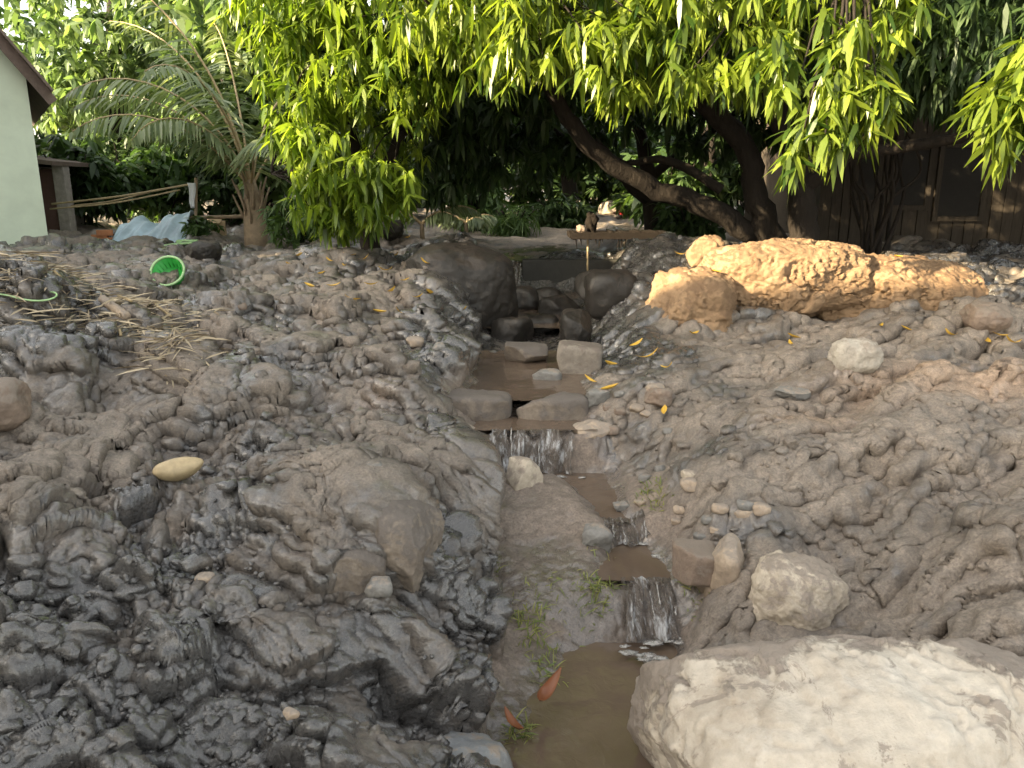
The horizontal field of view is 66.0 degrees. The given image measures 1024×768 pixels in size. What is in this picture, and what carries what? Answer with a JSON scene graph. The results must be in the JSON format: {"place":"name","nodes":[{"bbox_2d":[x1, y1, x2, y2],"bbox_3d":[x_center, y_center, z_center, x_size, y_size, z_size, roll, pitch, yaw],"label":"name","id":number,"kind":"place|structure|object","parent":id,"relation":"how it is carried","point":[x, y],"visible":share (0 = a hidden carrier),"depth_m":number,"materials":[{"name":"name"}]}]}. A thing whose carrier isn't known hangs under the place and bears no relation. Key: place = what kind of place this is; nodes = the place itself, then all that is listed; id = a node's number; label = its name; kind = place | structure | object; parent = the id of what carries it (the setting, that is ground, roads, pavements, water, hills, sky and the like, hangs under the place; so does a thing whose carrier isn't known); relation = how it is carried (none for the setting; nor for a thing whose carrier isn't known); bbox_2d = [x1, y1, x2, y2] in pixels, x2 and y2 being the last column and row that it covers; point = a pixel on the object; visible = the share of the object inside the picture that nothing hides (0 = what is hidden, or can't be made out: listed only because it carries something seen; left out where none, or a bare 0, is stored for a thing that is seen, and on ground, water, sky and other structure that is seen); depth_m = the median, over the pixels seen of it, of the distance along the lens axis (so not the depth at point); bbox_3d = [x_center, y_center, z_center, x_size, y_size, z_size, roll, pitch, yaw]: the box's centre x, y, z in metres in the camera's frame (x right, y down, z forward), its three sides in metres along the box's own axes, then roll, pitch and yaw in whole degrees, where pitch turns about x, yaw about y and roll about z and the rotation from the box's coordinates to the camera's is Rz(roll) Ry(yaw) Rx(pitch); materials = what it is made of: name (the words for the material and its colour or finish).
{"place":"outdoors","nodes":[
{"label":"outdoors","id":0,"kind":"place"},
{"bbox_2d":[0,0,729,138],"label":"sky","id":1,"kind":"structure","parent":0,"point":[23,5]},
{"bbox_2d":[0,187,1023,767],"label":"ground","id":2,"kind":"structure","parent":0,"point":[878,483],"depth_m":3.83,"materials":[{"name":"soil"}]},
{"bbox_2d":[0,377,31,431],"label":"stone","id":3,"kind":"object","parent":2,"relation":"on","point":[15,404],"visible":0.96,"depth_m":3.98,"materials":[{"name":"stone"}]},
{"bbox_2d":[0,28,56,244],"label":"house","id":4,"kind":"structure","parent":2,"relation":"on","point":[28,98],"depth_m":10.93,"materials":[{"name":"paint"}]},
{"bbox_2d":[37,156,107,230],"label":"shed","id":5,"kind":"structure","parent":2,"relation":"on","point":[55,181],"depth_m":13.83,"materials":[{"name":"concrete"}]},
{"bbox_2d":[39,169,59,230],"bbox_3d":[-8.157,-3.162,13.970,0.360,1.250,0.050,0,14,0],"label":"door","id":6,"kind":"structure","parent":5,"relation":"in","point":[46,176],"depth_m":13.92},
{"bbox_2d":[1,0,177,214],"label":"dense tree","id":7,"kind":"object","parent":2,"relation":"on","point":[61,76],"visible":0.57,"depth_m":18.74,"materials":[{"name":"green plant"}]},
{"bbox_2d":[35,131,144,227],"bbox_3d":[-8.351,-3.779,15.166,2.251,2.052,1.945,0,14,0],"label":"shrub","id":8,"kind":"object","parent":2,"relation":"on","point":[95,179],"visible":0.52,"depth_m":14.74,"materials":[{"name":"green plant"}]},
{"bbox_2d":[0,250,234,387],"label":"straw litter","id":9,"kind":"object","parent":2,"relation":"on","point":[117,300],"visible":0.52,"depth_m":5.16,"materials":[{"name":"plant"}]},
{"bbox_2d":[98,295,131,319],"bbox_3d":[-2.652,-0.508,5.258,0.292,0.157,0.065,9,17,32],"label":"stick","id":10,"kind":"object","parent":9,"relation":"on","point":[113,306],"visible":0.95,"depth_m":5.22,"materials":[{"name":"beige wood"}]},
{"bbox_2d":[61,128,184,220],"bbox_3d":[-9.433,-4.959,19.329,3.514,2.469,3.374,-10,17,-34],"label":"shrub","id":11,"kind":"object","parent":2,"relation":"on","point":[107,145],"visible":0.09,"depth_m":18.53,"materials":[{"name":"green plant"}]},
{"bbox_2d":[65,0,231,157],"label":"dense tree","id":12,"kind":"object","parent":2,"relation":"on","point":[125,12],"visible":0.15,"depth_m":16.60,"materials":[{"name":"green plant"}]},
{"bbox_2d":[112,210,193,242],"bbox_3d":[-5.797,-2.534,12.870,1.227,0.599,0.902,0,14,0],"label":"tarpaulin","id":13,"kind":"object","parent":2,"relation":"on","point":[169,226],"visible":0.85,"depth_m":12.70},
{"bbox_2d":[150,255,184,286],"bbox_3d":[-3.408,-1.094,7.851,0.344,0.344,0.162,4,-20,-1],"label":"basket","id":14,"kind":"object","parent":2,"relation":"on","point":[168,263],"visible":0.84,"depth_m":7.85,"materials":[{"name":"green plastic"}]},
{"bbox_2d":[113,135,222,222],"bbox_3d":[-7.473,-4.204,16.645,2.644,2.029,2.436,11,18,37],"label":"shrub","id":15,"kind":"object","parent":2,"relation":"on","point":[154,175],"visible":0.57,"depth_m":16.11,"materials":[{"name":"green plant"}]},
{"bbox_2d":[152,457,203,480],"bbox_3d":[-1.511,0.385,3.571,0.220,0.106,0.111,-12,17,-20],"label":"gourd","id":16,"kind":"object","parent":2,"relation":"on","point":[178,469],"visible":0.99,"depth_m":3.53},
{"bbox_2d":[194,178,197,215],"bbox_3d":[-5.100,-2.750,12.711,0.162,1.114,0.054,0,14,0],"label":"washing post","id":17,"kind":"object","parent":2,"relation":"on","point":[196,200],"visible":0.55,"depth_m":12.64,"materials":[{"name":"brown wood"}]},
{"bbox_2d":[51,184,187,204],"bbox_3d":[-6.429,-3.112,12.931,2.696,0.356,0.035,3,14,12],"label":"bamboo pole","id":18,"kind":"object","parent":17,"relation":"attached to","point":[131,194],"visible":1,"depth_m":12.93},
{"bbox_2d":[49,189,179,209],"bbox_3d":[-6.544,-3.029,12.952,2.407,0.336,0.028,2,14,9],"label":"bamboo pole","id":19,"kind":"object","parent":18,"relation":"attached to","point":[115,202],"visible":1,"depth_m":12.95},
{"bbox_2d":[187,183,195,207],"bbox_3d":[-5.110,-3.011,12.592,0.130,0.390,0.056,0,14,0],"label":"cloth","id":20,"kind":"object","parent":17,"relation":"hanging from","point":[192,189],"visible":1,"depth_m":12.58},
{"bbox_2d":[179,215,224,238],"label":"shrub","id":21,"kind":"object","parent":2,"relation":"on","point":[198,225],"visible":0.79,"depth_m":12.39,"materials":[{"name":"green plant"}]},
{"bbox_2d":[183,240,221,260],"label":"stone","id":22,"kind":"object","parent":2,"relation":"on","point":[201,249],"visible":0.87,"depth_m":9.11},
{"bbox_2d":[194,571,214,582],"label":"pebble","id":23,"kind":"object","parent":2,"relation":"on","point":[207,576],"visible":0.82,"depth_m":2.81,"materials":[{"name":"beige stone"}]},
{"bbox_2d":[59,0,368,246],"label":"coconut palm","id":24,"kind":"object","parent":2,"relation":"on","point":[252,201],"visible":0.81,"depth_m":11.69,"materials":[{"name":"plant"}]},
{"bbox_2d":[189,214,241,219],"bbox_3d":[-4.833,-2.747,12.970,1.148,0.099,0.065,1,14,5],"label":"wooden rail","id":25,"kind":"object","parent":2,"relation":"on","point":[235,216],"visible":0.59,"depth_m":12.95,"materials":[{"name":"brown wood"}]},
{"bbox_2d":[160,122,295,225],"bbox_3d":[-5.732,-4.301,16.420,2.877,2.445,2.842,-5,15,-20],"label":"shrub","id":26,"kind":"object","parent":2,"relation":"on","point":[219,187],"visible":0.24,"depth_m":15.71,"materials":[{"name":"green plant"}]},
{"bbox_2d":[135,0,324,224],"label":"dense tree","id":27,"kind":"object","parent":2,"relation":"on","point":[197,24],"visible":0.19,"depth_m":13.36,"materials":[{"name":"green plant"}]},
{"bbox_2d":[256,194,318,249],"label":"shrub","id":28,"kind":"object","parent":2,"relation":"on","point":[276,221],"visible":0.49,"depth_m":11.10,"materials":[{"name":"green plant"}]},
{"bbox_2d":[184,0,397,199],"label":"dense tree","id":29,"kind":"object","parent":2,"relation":"on","point":[246,57],"visible":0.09,"depth_m":13.24,"materials":[{"name":"green plant"}]},
{"bbox_2d":[283,706,299,720],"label":"pebble","id":30,"kind":"object","parent":2,"relation":"on","point":[290,713],"visible":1,"depth_m":2.22,"materials":[{"name":"beige stone"}]},
{"bbox_2d":[207,0,475,251],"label":"mango tree","id":31,"kind":"object","parent":2,"relation":"on","point":[365,190],"visible":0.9,"depth_m":8.08,"materials":[{"name":"green plant"}]},
{"bbox_2d":[332,537,385,603],"bbox_3d":[-0.628,0.722,3.037,0.266,0.294,0.276,-7,16,-26],"label":"boulder","id":32,"kind":"object","parent":2,"relation":"on","point":[356,569],"visible":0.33,"depth_m":2.92,"materials":[{"name":"stone"}]},
{"bbox_2d":[364,576,392,597],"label":"pebble","id":33,"kind":"object","parent":2,"relation":"on","point":[378,586],"visible":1,"depth_m":2.83,"materials":[{"name":"grey stone"}]},
{"bbox_2d":[380,220,403,240],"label":"stone","id":34,"kind":"object","parent":2,"relation":"on","point":[398,231],"visible":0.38,"depth_m":11.75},
{"bbox_2d":[375,499,444,592],"bbox_3d":[-0.436,0.654,3.170,0.326,0.370,0.370,16,11,-14],"label":"boulder","id":35,"kind":"object","parent":2,"relation":"on","point":[408,534],"visible":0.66,"depth_m":3.02,"materials":[{"name":"stone"}]},
{"bbox_2d":[406,336,423,347],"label":"pebble","id":36,"kind":"object","parent":2,"relation":"on","point":[414,341],"visible":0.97,"depth_m":5.61,"materials":[{"name":"beige stone"}]},
{"bbox_2d":[386,205,481,238],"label":"palm seedling","id":37,"kind":"object","parent":2,"relation":"on","point":[449,216],"visible":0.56,"depth_m":12.12,"materials":[{"name":"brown plant"}]},
{"bbox_2d":[405,242,517,330],"bbox_3d":[-0.508,-0.885,7.694,1.024,0.986,0.980,-8,16,-30],"label":"boulder","id":38,"kind":"object","parent":2,"relation":"on","point":[484,277],"visible":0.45,"depth_m":7.31,"materials":[{"name":"stone"}]},
{"bbox_2d":[436,214,497,233],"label":"palm seedling","id":39,"kind":"object","parent":2,"relation":"on","point":[485,221],"visible":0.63,"depth_m":13.10,"materials":[{"name":"green plant"}]},
{"bbox_2d":[434,183,511,233],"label":"shrub","id":40,"kind":"object","parent":2,"relation":"on","point":[495,201],"visible":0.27,"depth_m":14.89,"materials":[{"name":"green plant"}]},
{"bbox_2d":[444,731,512,767],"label":"stone","id":41,"kind":"object","parent":2,"relation":"on","point":[491,750],"visible":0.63,"depth_m":2.61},
{"bbox_2d":[447,388,511,420],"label":"stone","id":42,"kind":"object","parent":2,"relation":"on","point":[481,405],"visible":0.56,"depth_m":5.06,"materials":[{"name":"stone"}]},
{"bbox_2d":[382,11,612,206],"bbox_3d":[-0.226,-6.075,16.415,4.920,5.879,4.639,0,14,0],"label":"dense tree","id":43,"kind":"object","parent":2,"relation":"on","point":[590,112],"visible":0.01,"depth_m":16.53,"materials":[{"name":"green plant"}]},
{"bbox_2d":[0,4,1017,197],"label":"woods","id":44,"kind":"object","parent":2,"relation":"on","point":[27,20],"depth_m":36.57,"materials":[{"name":"green plant"}]},
{"bbox_2d":[481,204,542,237],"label":"shrub","id":45,"kind":"object","parent":2,"relation":"on","point":[515,221],"visible":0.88,"depth_m":14.51,"materials":[{"name":"green plant"}]},
{"bbox_2d":[491,315,534,341],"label":"stone","id":46,"kind":"object","parent":2,"relation":"on","point":[516,329],"visible":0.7,"depth_m":7.27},
{"bbox_2d":[516,286,538,309],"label":"stone","id":47,"kind":"object","parent":2,"relation":"on","point":[528,297],"visible":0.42,"depth_m":8.48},
{"bbox_2d":[495,155,581,211],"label":"shrub","id":48,"kind":"object","parent":2,"relation":"on","point":[518,198],"visible":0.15,"depth_m":20.56,"materials":[{"name":"green plant"}]},
{"bbox_2d":[528,313,558,332],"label":"stone","id":49,"kind":"object","parent":2,"relation":"on","point":[542,318],"visible":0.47,"depth_m":7.65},
{"bbox_2d":[494,95,594,202],"bbox_3d":[1.049,-7.233,17.487,4.108,7.455,4.895,0,14,0],"label":"dense tree","id":50,"kind":"object","parent":2,"relation":"on","point":[569,186],"depth_m":17.80,"materials":[{"name":"green plant"}]},
{"bbox_2d":[532,368,561,379],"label":"stone","id":51,"kind":"object","parent":2,"relation":"on","point":[549,374],"visible":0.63,"depth_m":5.69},
{"bbox_2d":[536,287,566,300],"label":"stone","id":52,"kind":"object","parent":2,"relation":"on","point":[547,291],"visible":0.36,"depth_m":9.23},
{"bbox_2d":[516,391,588,420],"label":"stone","id":53,"kind":"object","parent":2,"relation":"on","point":[563,406],"visible":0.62,"depth_m":5.07,"materials":[{"name":"stone"}]},
{"bbox_2d":[538,295,579,313],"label":"stone","id":54,"kind":"object","parent":2,"relation":"on","point":[556,304],"visible":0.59,"depth_m":8.25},
{"bbox_2d":[526,193,596,228],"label":"shrub","id":55,"kind":"object","parent":2,"relation":"on","point":[567,213],"visible":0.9,"depth_m":16.29,"materials":[{"name":"green plant"}]},
{"bbox_2d":[522,259,617,282],"bbox_3d":[0.780,-1.284,10.069,1.300,0.620,0.180,0,14,0],"label":"weir","id":56,"kind":"object","parent":2,"relation":"on","point":[556,270],"visible":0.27,"depth_m":9.93,"materials":[{"name":"concrete"}]},
{"bbox_2d":[557,340,602,373],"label":"stone","id":57,"kind":"object","parent":2,"relation":"on","point":[577,357],"visible":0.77,"depth_m":5.86,"materials":[{"name":"stone"}]},
{"bbox_2d":[543,126,636,211],"bbox_3d":[2.286,-5.630,21.202,3.319,2.568,3.181,-4,14,-14],"label":"shrub","id":58,"kind":"object","parent":2,"relation":"on","point":[600,186],"visible":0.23,"depth_m":20.74,"materials":[{"name":"green plant"}]},
{"bbox_2d":[572,419,611,438],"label":"stone","id":59,"kind":"object","parent":2,"relation":"on","point":[583,427],"visible":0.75,"depth_m":4.90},
{"bbox_2d":[585,387,609,407],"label":"stone","id":60,"kind":"object","parent":2,"relation":"on","point":[596,396],"visible":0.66,"depth_m":5.10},
{"bbox_2d":[494,476,709,744],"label":"grass","id":61,"kind":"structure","parent":2,"relation":"on","point":[592,586],"depth_m":3.47,"materials":[{"name":"plant"}]},
{"bbox_2d":[598,200,618,214],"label":"boulder","id":62,"kind":"object","parent":2,"relation":"on","point":[604,207],"visible":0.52,"depth_m":19.67,"materials":[{"name":"beige stone"}]},
{"bbox_2d":[584,269,636,319],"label":"stone","id":63,"kind":"object","parent":2,"relation":"on","point":[606,290],"visible":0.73,"depth_m":7.21,"materials":[{"name":"stone"}]},
{"bbox_2d":[567,229,666,270],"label":"waterfall","id":64,"kind":"structure","parent":2,"relation":"on","point":[607,234],"depth_m":9.03,"materials":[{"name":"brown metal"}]},
{"bbox_2d":[584,211,598,232],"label":"clod","id":65,"kind":"object","parent":64,"relation":"on","point":[592,220],"visible":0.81,"depth_m":9.21,"materials":[{"name":"soil"}]},
{"bbox_2d":[612,182,633,218],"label":"shrub","id":66,"kind":"object","parent":2,"relation":"on","point":[618,196],"visible":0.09,"depth_m":18.39,"materials":[{"name":"green plant"}]},
{"bbox_2d":[594,105,670,154],"bbox_3d":[3.599,-8.725,24.066,5.213,6.946,5.810,0,14,0],"label":"dense tree","id":67,"kind":"object","parent":2,"relation":"on","point":[620,120],"visible":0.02,"depth_m":22.70,"materials":[{"name":"green plant"}]},
{"bbox_2d":[355,0,943,229],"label":"mango tree","id":68,"kind":"object","parent":2,"relation":"on","point":[472,140],"visible":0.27,"depth_m":10.93,"materials":[{"name":"green plant"}]},
{"bbox_2d":[644,387,672,407],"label":"stone","id":69,"kind":"object","parent":2,"relation":"on","point":[659,397],"visible":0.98,"depth_m":4.93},
{"bbox_2d":[611,109,722,198],"bbox_3d":[3.953,-5.529,19.780,2.905,2.715,2.730,-5,15,-18],"label":"shrub","id":70,"kind":"object","parent":2,"relation":"on","point":[634,150],"visible":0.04,"depth_m":19.59,"materials":[{"name":"green plant"}]},
{"bbox_2d":[609,146,730,229],"bbox_3d":[2.960,-3.541,14.774,2.217,1.787,2.246,0,14,0],"label":"shrub","id":71,"kind":"object","parent":2,"relation":"on","point":[670,175],"visible":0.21,"depth_m":14.39,"materials":[{"name":"green plant"}]},
{"bbox_2d":[649,200,726,239],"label":"shrub","id":72,"kind":"object","parent":2,"relation":"on","point":[670,220],"visible":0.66,"depth_m":11.00,"materials":[{"name":"green plant"}]},
{"bbox_2d":[680,477,696,491],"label":"pebble","id":73,"kind":"object","parent":2,"relation":"on","point":[687,484],"visible":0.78,"depth_m":3.99,"materials":[{"name":"beige stone"}]},
{"bbox_2d":[645,266,737,331],"bbox_3d":[1.473,-0.607,6.531,0.779,0.740,0.680,3,14,14],"label":"boulder","id":74,"kind":"object","parent":2,"relation":"on","point":[707,296],"visible":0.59,"depth_m":6.24,"materials":[{"name":"stone"}]},
{"bbox_2d":[361,0,1023,242],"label":"mango tree","id":75,"kind":"object","parent":2,"relation":"on","point":[856,75],"visible":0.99,"depth_m":6.55,"materials":[{"name":"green plant"}]},
{"bbox_2d":[672,538,714,586],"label":"stone","id":76,"kind":"object","parent":2,"relation":"on","point":[693,560],"visible":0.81,"depth_m":3.50,"materials":[{"name":"stone"}]},
{"bbox_2d":[685,235,724,266],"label":"stone","id":77,"kind":"object","parent":2,"relation":"on","point":[699,249],"visible":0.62,"depth_m":7.39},
{"bbox_2d":[692,154,744,215],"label":"shrub","id":78,"kind":"object","parent":2,"relation":"on","point":[735,195],"visible":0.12,"depth_m":18.38,"materials":[{"name":"green plant"}]},
{"bbox_2d":[711,503,728,513],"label":"pebble","id":79,"kind":"object","parent":2,"relation":"on","point":[718,508],"visible":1,"depth_m":3.73,"materials":[{"name":"beige stone"}]},
{"bbox_2d":[696,533,745,596],"bbox_3d":[0.951,0.836,3.507,0.218,0.310,0.240,-15,26,-17],"label":"stone","id":80,"kind":"object","parent":2,"relation":"on","point":[728,555],"visible":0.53,"depth_m":3.41,"materials":[{"name":"stone"}]},
{"bbox_2d":[650,2,815,178],"bbox_3d":[4.436,-6.247,15.588,4.625,6.699,4.701,0,14,0],"label":"dense tree","id":81,"kind":"object","parent":2,"relation":"on","point":[711,144],"depth_m":16.23,"materials":[{"name":"green plant"}]},
{"bbox_2d":[736,499,753,510],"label":"pebble","id":82,"kind":"object","parent":2,"relation":"on","point":[744,505],"visible":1,"depth_m":3.71,"materials":[{"name":"grey stone"}]},
{"bbox_2d":[752,502,770,515],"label":"pebble","id":83,"kind":"object","parent":2,"relation":"on","point":[760,508],"visible":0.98,"depth_m":3.68,"materials":[{"name":"beige stone"}]},
{"bbox_2d":[698,237,872,317],"bbox_3d":[2.321,-0.851,6.753,1.428,0.820,0.841,0,14,6],"label":"boulder","id":84,"kind":"object","parent":2,"relation":"on","point":[810,278],"visible":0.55,"depth_m":6.40,"materials":[{"name":"stone"}]},
{"bbox_2d":[773,385,810,400],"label":"stone","id":85,"kind":"object","parent":2,"relation":"on","point":[794,393],"visible":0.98,"depth_m":4.84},
{"bbox_2d":[748,550,849,630],"bbox_3d":[1.196,0.908,3.316,0.406,0.343,0.372,17,19,16],"label":"boulder","id":86,"kind":"object","parent":2,"relation":"on","point":[803,591],"visible":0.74,"depth_m":3.20,"materials":[{"name":"beige stone"}]},
{"bbox_2d":[627,634,1023,767],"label":"boulder","id":87,"kind":"object","parent":2,"relation":"on","point":[840,701],"visible":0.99,"depth_m":2.17,"materials":[{"name":"stone"}]},
{"bbox_2d":[827,337,883,373],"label":"stone","id":88,"kind":"object","parent":2,"relation":"on","point":[862,355],"visible":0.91,"depth_m":4.92,"materials":[{"name":"stone"}]},
{"bbox_2d":[744,56,1023,245],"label":"shack","id":89,"kind":"structure","parent":2,"relation":"on","point":[947,198],"depth_m":11.66,"materials":[{"name":"brown wood"}]},
{"bbox_2d":[850,144,883,205],"bbox_3d":[5.220,-3.065,11.566,0.419,0.872,0.052,0,14,0],"label":"window","id":90,"kind":"structure","parent":89,"relation":"in","point":[872,189],"depth_m":11.57,"materials":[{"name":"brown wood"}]},
{"bbox_2d":[885,134,937,210],"bbox_3d":[5.850,-3.098,11.558,0.631,1.084,0.052,0,14,0],"label":"window","id":91,"kind":"structure","parent":89,"relation":"in","point":[917,197],"depth_m":11.57,"materials":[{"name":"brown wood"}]},
{"bbox_2d":[930,142,991,221],"bbox_3d":[6.612,-2.966,11.591,0.756,1.132,0.052,0,14,0],"label":"window","id":92,"kind":"structure","parent":89,"relation":"in","point":[957,195],"depth_m":11.60,"materials":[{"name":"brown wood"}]},
{"bbox_2d":[804,59,972,254],"bbox_3d":[4.539,-2.542,9.305,2.328,2.658,1.345,0,14,0],"label":"shrub","id":93,"kind":"object","parent":2,"relation":"on","point":[873,235],"visible":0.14,"depth_m":9.34,"materials":[{"name":"brown plant"}]},
{"bbox_2d":[817,253,988,320],"bbox_3d":[3.297,-0.758,6.760,1.416,0.695,0.853,6,15,9],"label":"boulder","id":94,"kind":"object","parent":2,"relation":"on","point":[927,283],"visible":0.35,"depth_m":6.42,"materials":[{"name":"stone"}]},
{"bbox_2d":[959,301,1012,333],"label":"stone","id":95,"kind":"object","parent":2,"relation":"on","point":[992,317],"visible":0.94,"depth_m":5.75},
{"bbox_2d":[469,243,676,767],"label":"stream water","id":96,"kind":"structure","parent":0,"point":[581,719],"depth_m":3.30,"materials":[{"name":"liquid"}]},
{"bbox_2d":[504,706,523,729],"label":"fallen leaf","id":97,"kind":"object","parent":96,"relation":"on","point":[512,720],"visible":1,"depth_m":2.85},
{"bbox_2d":[506,456,542,490],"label":"stone","id":98,"kind":"object","parent":96,"relation":"in","point":[523,472],"visible":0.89,"depth_m":4.31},
{"bbox_2d":[504,341,547,362],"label":"stone","id":99,"kind":"object","parent":96,"relation":"on","point":[523,352],"visible":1,"depth_m":6.23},
{"bbox_2d":[489,429,573,474],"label":"waterfall","id":100,"kind":"structure","parent":96,"relation":"on","point":[553,445],"depth_m":4.81,"materials":[{"name":"liquid"}]},
{"bbox_2d":[537,667,560,700],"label":"fallen leaf","id":101,"kind":"object","parent":96,"relation":"on","point":[546,690],"visible":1,"depth_m":3.01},
{"bbox_2d":[559,308,592,341],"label":"boulder","id":102,"kind":"object","parent":96,"relation":"in","point":[575,324],"visible":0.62,"depth_m":6.47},
{"bbox_2d":[574,269,598,299],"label":"stone","id":103,"kind":"object","parent":96,"relation":"on","point":[579,288],"visible":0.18,"depth_m":8.34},
{"bbox_2d":[582,523,612,552],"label":"stone","id":104,"kind":"object","parent":96,"relation":"on","point":[598,534],"visible":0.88,"depth_m":3.88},
{"bbox_2d":[602,509,651,547],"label":"waterfall","id":105,"kind":"structure","parent":96,"relation":"on","point":[619,538],"depth_m":4.06,"materials":[{"name":"liquid"}]},
{"bbox_2d":[621,576,678,642],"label":"waterfall","id":106,"kind":"structure","parent":96,"relation":"on","point":[660,625],"depth_m":3.52,"materials":[{"name":"liquid"}]},
{"bbox_2d":[618,585,682,662],"bbox_3d":[0.640,1.043,3.421,0.249,0.170,0.387,11,18,37],"label":"water froth","id":107,"kind":"object","parent":96,"relation":"on","point":[653,643],"visible":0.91,"depth_m":3.38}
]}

